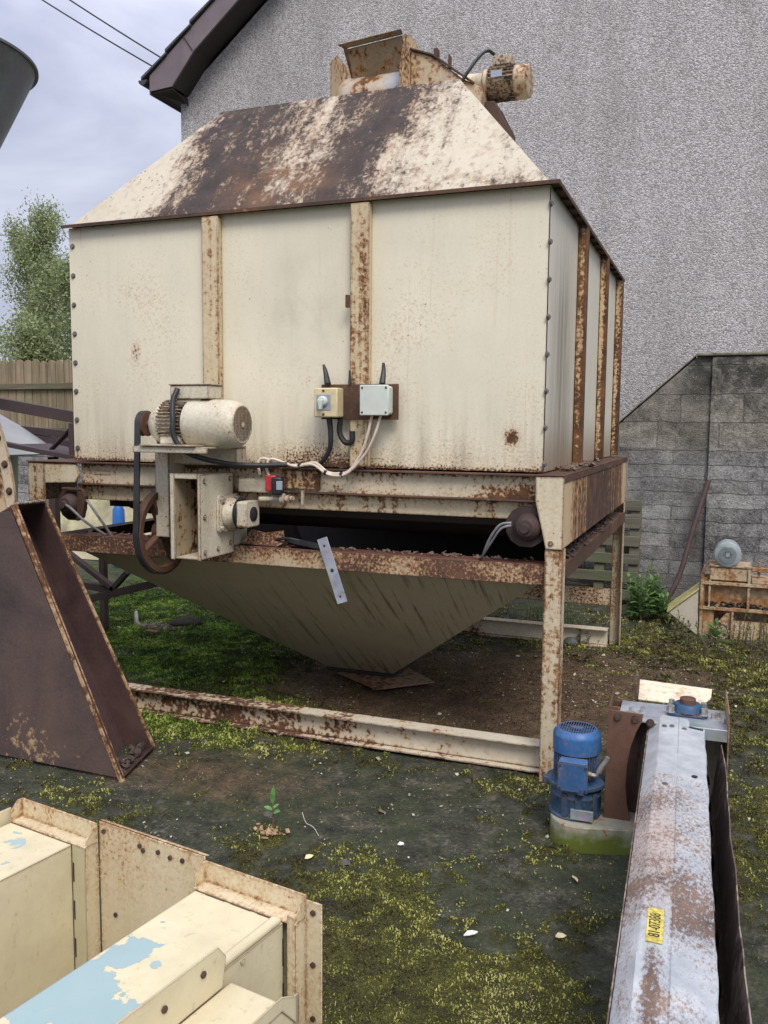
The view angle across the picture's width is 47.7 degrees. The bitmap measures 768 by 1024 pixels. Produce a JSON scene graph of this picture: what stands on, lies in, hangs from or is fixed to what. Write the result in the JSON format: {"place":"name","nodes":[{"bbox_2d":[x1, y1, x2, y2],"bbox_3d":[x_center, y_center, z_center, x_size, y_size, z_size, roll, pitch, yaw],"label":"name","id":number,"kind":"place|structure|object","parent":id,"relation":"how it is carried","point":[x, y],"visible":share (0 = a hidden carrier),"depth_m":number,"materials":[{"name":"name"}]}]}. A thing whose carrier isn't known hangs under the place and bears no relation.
{"place":"outdoors","nodes":[
{"label":"outdoors","id":0,"kind":"place"},
{"bbox_2d":[42,0,151,65],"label":"overhead cable","id":1,"kind":"object","parent":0,"point":[97,33],"visible":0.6,"depth_m":11.28,"materials":[{"name":"black rubber"}]},
{"bbox_2d":[0,0,208,362],"label":"sky","id":2,"kind":"structure","parent":0,"point":[88,127],"materials":[{"name":"white"}]},
{"bbox_2d":[0,559,767,1023],"bbox_3d":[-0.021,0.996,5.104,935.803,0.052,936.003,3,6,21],"label":"ground","id":3,"kind":"structure","parent":0,"point":[320,787],"depth_m":3.35,"materials":[{"name":"soil"}]},
{"bbox_2d":[0,423,16,511],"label":"fan casing","id":4,"kind":"object","parent":3,"relation":"on","point":[8,495],"visible":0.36,"depth_m":3.93,"materials":[{"name":"paint"}]},
{"bbox_2d":[0,38,38,147],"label":"cyclone cone","id":5,"kind":"object","parent":3,"relation":"on","point":[19,75],"visible":1,"depth_m":4.68,"materials":[{"name":"metal"}]},
{"bbox_2d":[0,414,44,501],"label":"cone tank","id":6,"kind":"object","parent":3,"relation":"on","point":[13,432],"visible":0.24,"depth_m":6.27,"materials":[{"name":"white metal"}]},
{"bbox_2d":[0,306,68,417],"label":"garden bush","id":7,"kind":"object","parent":3,"relation":"on","point":[33,342],"visible":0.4,"depth_m":15.39,"materials":[{"name":"green plant"}]},
{"bbox_2d":[0,211,68,360],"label":"birch tree","id":8,"kind":"object","parent":3,"relation":"on","point":[20,265],"visible":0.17,"depth_m":17.76,"materials":[{"name":"green plant"}]},
{"bbox_2d":[0,187,71,360],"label":"birch tree","id":9,"kind":"object","parent":3,"relation":"on","point":[39,244],"visible":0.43,"depth_m":16.91,"materials":[{"name":"green plant"}]},
{"bbox_2d":[0,398,74,531],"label":"lattice frame","id":10,"kind":"object","parent":3,"relation":"on","point":[58,448],"visible":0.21,"depth_m":5.63,"materials":[{"name":"metal"}]},
{"bbox_2d":[18,455,81,504],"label":"retaining wall","id":11,"kind":"structure","parent":3,"relation":"on","point":[23,493],"depth_m":11.37,"materials":[{"name":"concrete"}]},
{"bbox_2d":[0,359,73,439],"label":"board fence","id":12,"kind":"object","parent":11,"relation":"on","point":[44,383],"visible":0.16,"depth_m":11.22,"materials":[{"name":"brown wood"}]},
{"bbox_2d":[35,239,71,361],"bbox_3d":[-5.652,-2.648,16.375,1.647,4.968,1.831,-2,6,-22],"label":"birch tree","id":13,"kind":"object","parent":3,"relation":"on","point":[63,284],"visible":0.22,"depth_m":15.81,"materials":[{"name":"green plant"}]},
{"bbox_2d":[0,499,154,782],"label":"steel chute","id":14,"kind":"object","parent":3,"relation":"on","point":[67,699],"visible":0.98,"depth_m":3.80,"materials":[{"name":"paint"}]},
{"bbox_2d":[60,499,152,559],"bbox_3d":[-2.822,0.169,9.552,1.900,0.728,0.268,3,6,21],"label":"pale board","id":15,"kind":"object","parent":3,"relation":"on","point":[103,508],"depth_m":9.72,"materials":[{"name":"beige wood"}]},
{"bbox_2d":[69,551,158,631],"bbox_3d":[-1.613,0.546,5.906,1.210,0.720,0.448,3,6,21],"label":"lattice frame","id":16,"kind":"object","parent":3,"relation":"on","point":[105,587],"visible":0.36,"depth_m":5.79,"materials":[{"name":"metal"}]},
{"bbox_2d":[112,506,124,567],"bbox_3d":[-2.764,0.240,9.068,0.135,0.685,0.135,3,6,21],"label":"plastic canister","id":17,"kind":"object","parent":3,"relation":"on","point":[118,514],"visible":0.21,"depth_m":9.00,"materials":[{"name":"blue plastic"}]},
{"bbox_2d":[134,611,140,625],"bbox_3d":[-1.823,0.795,6.452,0.130,0.120,0.019,6,8,43],"label":"bent sheet","id":18,"kind":"object","parent":3,"relation":"on","point":[136,621],"visible":0.74,"depth_m":6.47,"materials":[{"name":"grey metal"}]},
{"bbox_2d":[146,629,158,634],"bbox_3d":[-1.647,0.854,6.184,0.100,0.028,0.028,3,6,27],"label":"timber offcut","id":19,"kind":"object","parent":3,"relation":"on","point":[149,631],"visible":1,"depth_m":6.17,"materials":[{"name":"brown wood"}]},
{"bbox_2d":[135,621,177,630],"bbox_3d":[-1.665,0.840,6.389,0.394,0.064,0.183,5,7,38],"label":"cloth heap","id":20,"kind":"object","parent":3,"relation":"on","point":[159,625],"visible":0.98,"depth_m":6.35,"materials":[{"name":"grey fabric"}]},
{"bbox_2d":[0,798,321,1023],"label":"duct section","id":21,"kind":"object","parent":3,"relation":"on","point":[190,937],"visible":1,"depth_m":1.71,"materials":[{"name":"paint"}]},
{"bbox_2d":[170,616,201,627],"bbox_3d":[-1.484,0.828,6.499,0.234,0.083,0.237,-3,7,-32],"label":"mud clod","id":22,"kind":"object","parent":3,"relation":"on","point":[187,621],"visible":0.85,"depth_m":6.44,"materials":[{"name":"grey soil"}]},
{"bbox_2d":[253,823,289,838],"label":"dead leaves","id":23,"kind":"object","parent":3,"relation":"on","point":[268,831],"visible":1,"depth_m":3.19,"materials":[{"name":"beige plant"}]},
{"bbox_2d":[264,786,280,827],"bbox_3d":[-0.411,1.099,3.226,0.074,0.176,0.034,3,6,21],"label":"seedling","id":24,"kind":"object","parent":3,"relation":"on","point":[272,796],"visible":0.97,"depth_m":3.22,"materials":[{"name":"green plant"}]},
{"bbox_2d":[305,854,312,858],"bbox_3d":[-0.260,1.197,3.021,0.022,0.011,0.026,3,6,21],"label":"fallen leaf","id":25,"kind":"object","parent":3,"relation":"on","point":[307,856],"visible":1,"depth_m":3.02,"materials":[{"name":"yellow plant"}]},
{"bbox_2d":[26,29,627,781],"bbox_3d":[-0.165,-0.778,5.048,2.818,3.606,2.928,3,6,21],"label":"hopper bin","id":26,"kind":"object","parent":3,"relation":"on","point":[392,261],"visible":1,"depth_m":4.07,"materials":[{"name":"beige metal"}]},
{"bbox_2d":[274,537,319,549],"bbox_3d":[-0.409,0.145,4.103,0.304,0.052,0.082,3,6,21],"label":"rubber offcut","id":27,"kind":"object","parent":26,"relation":"on","point":[296,542],"visible":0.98,"depth_m":4.08,"materials":[{"name":"black rubber"}]},
{"bbox_2d":[81,530,533,560],"bbox_3d":[-0.480,0.154,4.180,2.399,0.026,0.119,3,6,21],"label":"debris pile","id":28,"kind":"object","parent":26,"relation":"on","point":[454,554],"visible":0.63,"depth_m":3.94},
{"bbox_2d":[248,462,375,469],"bbox_3d":[-0.532,-0.221,4.079,1.061,0.020,0.053,3,6,21],"label":"debris pile","id":29,"kind":"object","parent":26,"relation":"on","point":[342,467],"visible":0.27,"depth_m":3.94,"materials":[{"name":"brown"}]},
{"bbox_2d":[317,537,346,603],"bbox_3d":[-0.237,0.268,3.977,0.152,0.309,0.005,3,6,21],"label":"metal strap","id":30,"kind":"object","parent":26,"relation":"hanging from","point":[332,570],"visible":1,"depth_m":3.97,"materials":[{"name":"metal"}]},
{"bbox_2d":[553,458,599,470],"bbox_3d":[1.031,-0.246,4.426,0.128,0.032,1.217,3,6,22],"label":"debris pile","id":31,"kind":"object","parent":26,"relation":"on","point":[575,467],"visible":0.98,"depth_m":4.09,"materials":[{"name":"brown"}]},
{"bbox_2d":[563,517,612,557],"bbox_3d":[1.083,0.115,4.588,0.120,0.035,1.775,3,6,21],"label":"debris pile","id":32,"kind":"object","parent":26,"relation":"on","point":[584,535],"visible":0.85,"depth_m":4.46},
{"bbox_2d":[0,580,767,1023],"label":"moss","id":33,"kind":"object","parent":3,"relation":"on","point":[268,666],"visible":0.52,"depth_m":4.35,"materials":[{"name":"green plant"}]},
{"bbox_2d":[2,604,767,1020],"bbox_3d":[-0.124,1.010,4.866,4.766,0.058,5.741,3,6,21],"label":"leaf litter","id":34,"kind":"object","parent":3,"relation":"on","point":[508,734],"visible":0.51,"depth_m":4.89,"materials":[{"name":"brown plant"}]},
{"bbox_2d":[338,667,433,689],"bbox_3d":[0.007,0.980,5.146,0.439,0.010,0.410,-2,6,-26],"label":"outlet plate","id":35,"kind":"object","parent":3,"relation":"on","point":[408,676],"visible":0.76,"depth_m":5.08,"materials":[{"name":"metal"}]},
{"bbox_2d":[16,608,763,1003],"bbox_3d":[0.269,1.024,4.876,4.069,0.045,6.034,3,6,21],"label":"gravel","id":36,"kind":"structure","parent":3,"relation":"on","point":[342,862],"depth_m":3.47,"materials":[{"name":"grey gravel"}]},
{"bbox_2d":[138,0,767,420],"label":"house","id":37,"kind":"structure","parent":3,"relation":"on","point":[638,128],"depth_m":8.05,"materials":[{"name":"concrete"}]},
{"bbox_2d":[69,0,160,57],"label":"overhead cable","id":38,"kind":"object","parent":37,"relation":"attached to","point":[115,29],"visible":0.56,"depth_m":10.99,"materials":[{"name":"black rubber"}]},
{"bbox_2d":[463,930,477,935],"bbox_3d":[0.256,1.245,2.571,0.045,0.013,0.012,-1,6,-10],"label":"white feather","id":39,"kind":"object","parent":3,"relation":"on","point":[470,932],"visible":1,"depth_m":2.57,"materials":[{"name":"white"}]},
{"bbox_2d":[522,602,587,624],"bbox_3d":[1.265,0.785,6.475,0.521,0.197,0.510,3,6,21],"label":"weed patch","id":40,"kind":"object","parent":3,"relation":"on","point":[567,619],"visible":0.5,"depth_m":6.49,"materials":[{"name":"green plant"}]},
{"bbox_2d":[555,932,566,937],"bbox_3d":[0.521,1.248,2.560,0.033,0.011,0.016,1,6,1],"label":"fallen leaf","id":41,"kind":"object","parent":3,"relation":"on","point":[560,935],"visible":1,"depth_m":2.56,"materials":[{"name":"beige plant"}]},
{"bbox_2d":[563,637,577,644],"bbox_3d":[1.300,0.908,6.048,0.109,0.079,0.112,-1,6,-11],"label":"stone","id":42,"kind":"object","parent":3,"relation":"on","point":[571,640],"visible":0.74,"depth_m":6.01,"materials":[{"name":"grey stone"}]},
{"bbox_2d":[576,624,598,644],"bbox_3d":[1.414,0.853,6.074,0.306,0.126,0.248,3,6,21],"label":"weed patch","id":43,"kind":"object","parent":3,"relation":"on","point":[579,636],"visible":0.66,"depth_m":6.00,"materials":[{"name":"green plant"}]},
{"bbox_2d":[565,500,642,603],"bbox_3d":[1.696,0.319,7.647,1.065,0.883,0.242,3,6,21],"label":"wooden pallet","id":44,"kind":"object","parent":3,"relation":"on","point":[600,557],"visible":0.3,"depth_m":7.45,"materials":[{"name":"grey wood"}]},
{"bbox_2d":[542,678,751,1023],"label":"screw conveyor","id":45,"kind":"object","parent":3,"relation":"on","point":[660,815],"visible":1,"depth_m":2.36,"materials":[{"name":"metal"}]},
{"bbox_2d":[621,572,676,621],"bbox_3d":[2.074,0.669,6.790,0.433,0.371,0.414,-1,6,-12],"label":"willowherb","id":46,"kind":"object","parent":3,"relation":"on","point":[638,602],"visible":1,"depth_m":6.79,"materials":[{"name":"green plant"}]},
{"bbox_2d":[642,557,655,596],"bbox_3d":[2.173,0.588,7.152,0.211,0.469,0.234,3,6,21],"label":"willowherb","id":47,"kind":"object","parent":3,"relation":"on","point":[648,571],"visible":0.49,"depth_m":7.11,"materials":[{"name":"green plant"}]},
{"bbox_2d":[635,635,687,654],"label":"weeds","id":48,"kind":"object","parent":3,"relation":"on","point":[658,643],"visible":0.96,"depth_m":5.88,"materials":[{"name":"green plant"}]},
{"bbox_2d":[566,352,767,602],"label":"block wall","id":49,"kind":"structure","parent":3,"relation":"on","point":[689,428],"depth_m":7.44,"materials":[{"name":"concrete"}]},
{"bbox_2d":[651,609,700,643],"bbox_3d":[2.083,0.819,6.162,0.328,0.199,0.323,-2,6,-27],"label":"weed patch","id":50,"kind":"object","parent":3,"relation":"on","point":[676,631],"visible":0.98,"depth_m":6.13,"materials":[{"name":"green plant"}]},
{"bbox_2d":[664,480,710,601],"bbox_3d":[2.555,0.269,7.337,0.461,1.077,0.059,-2,6,-21],"label":"iron pole","id":51,"kind":"object","parent":3,"relation":"on","point":[689,539],"visible":0.94,"depth_m":7.33,"materials":[{"name":"brown metal"}]},
{"bbox_2d":[679,630,729,656],"bbox_3d":[2.166,0.880,5.811,0.341,0.150,0.288,6,8,44],"label":"weed patch","id":52,"kind":"object","parent":3,"relation":"on","point":[711,641],"visible":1,"depth_m":5.79,"materials":[{"name":"green plant"}]},
{"bbox_2d":[701,618,732,644],"bbox_3d":[2.282,0.829,6.021,0.185,0.180,0.256,-3,7,-35],"label":"willowherb","id":53,"kind":"object","parent":3,"relation":"on","point":[715,632],"visible":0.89,"depth_m":6.01,"materials":[{"name":"green plant"}]},
{"bbox_2d":[667,539,767,639],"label":"chain conveyor","id":54,"kind":"object","parent":3,"relation":"on","point":[731,587],"visible":0.84,"depth_m":6.28,"materials":[{"name":"metal"}]},
{"bbox_2d":[727,613,767,656],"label":"weed patch","id":55,"kind":"object","parent":3,"relation":"on","point":[759,637],"visible":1,"depth_m":5.88,"materials":[{"name":"green plant"}]},
{"bbox_2d":[745,648,767,669],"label":"red weed","id":56,"kind":"object","parent":3,"relation":"on","point":[754,662],"visible":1,"depth_m":5.46,"materials":[{"name":"green plant"}]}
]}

